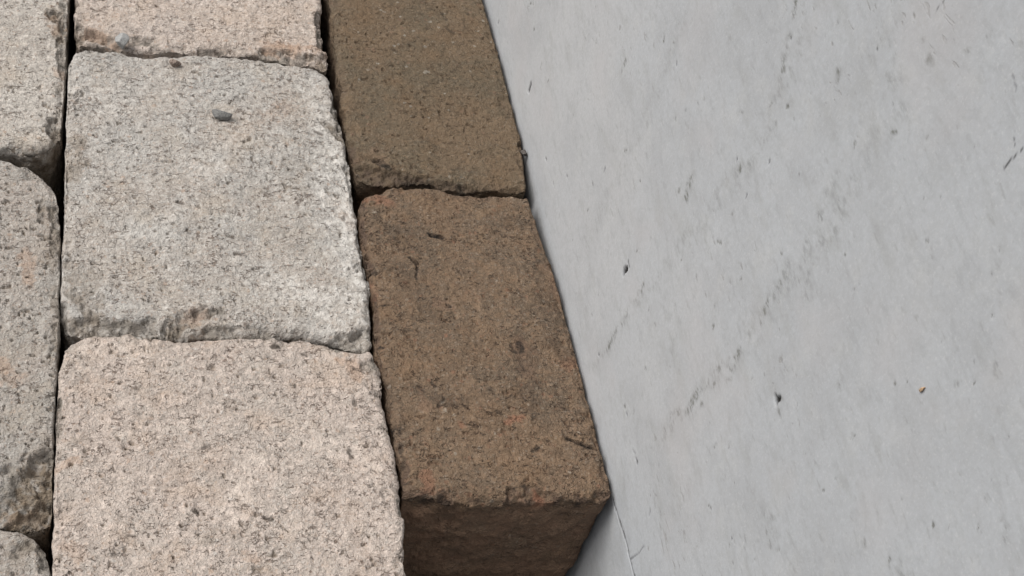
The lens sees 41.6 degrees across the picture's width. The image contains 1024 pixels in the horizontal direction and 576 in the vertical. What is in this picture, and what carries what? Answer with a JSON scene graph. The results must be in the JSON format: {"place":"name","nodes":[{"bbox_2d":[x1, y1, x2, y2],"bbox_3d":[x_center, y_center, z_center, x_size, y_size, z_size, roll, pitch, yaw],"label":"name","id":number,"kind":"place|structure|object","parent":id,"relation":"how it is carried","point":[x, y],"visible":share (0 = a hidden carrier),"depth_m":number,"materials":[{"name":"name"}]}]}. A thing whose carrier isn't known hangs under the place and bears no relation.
{"place":"outdoors","nodes":[
{"label":"outdoors","id":0,"kind":"place"},
{"bbox_2d":[61,2,75,278],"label":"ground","id":1,"kind":"structure","parent":0,"point":[74,45],"depth_m":1.01,"materials":[{"name":"black"}]},
{"bbox_2d":[0,530,50,575],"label":"paving block","id":2,"kind":"structure","parent":1,"relation":"on","point":[21,554],"depth_m":0.64,"materials":[{"name":"grey stone"}]},
{"bbox_2d":[0,161,61,575],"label":"paving block","id":3,"kind":"structure","parent":1,"relation":"on","point":[30,289],"depth_m":0.71,"materials":[{"name":"grey stone"}]},
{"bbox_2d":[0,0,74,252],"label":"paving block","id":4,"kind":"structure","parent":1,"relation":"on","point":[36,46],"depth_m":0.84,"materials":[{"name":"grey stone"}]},
{"bbox_2d":[73,0,327,75],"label":"paving block","id":5,"kind":"structure","parent":1,"relation":"on","point":[284,32],"depth_m":0.90,"materials":[{"name":"beige stone"}]},
{"bbox_2d":[115,33,129,49],"bbox_3d":[-0.252,-0.159,0.870,0.009,0.009,0.012,-9,59,-34],"label":"pebble","id":6,"kind":"object","parent":5,"relation":"on","point":[121,40],"visible":1,"depth_m":0.87,"materials":[{"name":"white stone"}]},
{"bbox_2d":[60,50,371,365],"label":"paving block","id":7,"kind":"structure","parent":1,"relation":"on","point":[189,217],"depth_m":0.80,"materials":[{"name":"grey stone"}]},
{"bbox_2d":[169,59,180,66],"bbox_3d":[-0.218,-0.145,0.871,0.008,0.006,0.005,24,53,-8],"label":"pebble","id":8,"kind":"object","parent":7,"relation":"on","point":[174,63],"visible":1,"depth_m":0.87,"materials":[{"name":"beige stone"}]},
{"bbox_2d":[212,109,232,119],"bbox_3d":[-0.183,-0.109,0.849,0.013,0.006,0.006,10,53,-20],"label":"pebble","id":9,"kind":"object","parent":7,"relation":"on","point":[218,114],"visible":1,"depth_m":0.85,"materials":[{"name":"grey stone"}]},
{"bbox_2d":[52,334,405,575],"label":"paving block","id":10,"kind":"structure","parent":1,"relation":"on","point":[253,457],"depth_m":0.69,"materials":[{"name":"stone"}]},
{"bbox_2d":[320,0,525,216],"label":"paving block","id":11,"kind":"structure","parent":1,"relation":"on","point":[419,91],"depth_m":0.91,"materials":[{"name":"stone"}]},
{"bbox_2d":[356,188,610,575],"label":"paving block","id":12,"kind":"structure","parent":1,"relation":"on","point":[499,466],"depth_m":0.77,"materials":[{"name":"brown stone"}]},
{"bbox_2d":[482,0,1023,575],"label":"concrete wall","id":13,"kind":"structure","parent":1,"relation":"on","point":[782,242],"depth_m":0.55,"materials":[{"name":"white concrete"}]}
]}

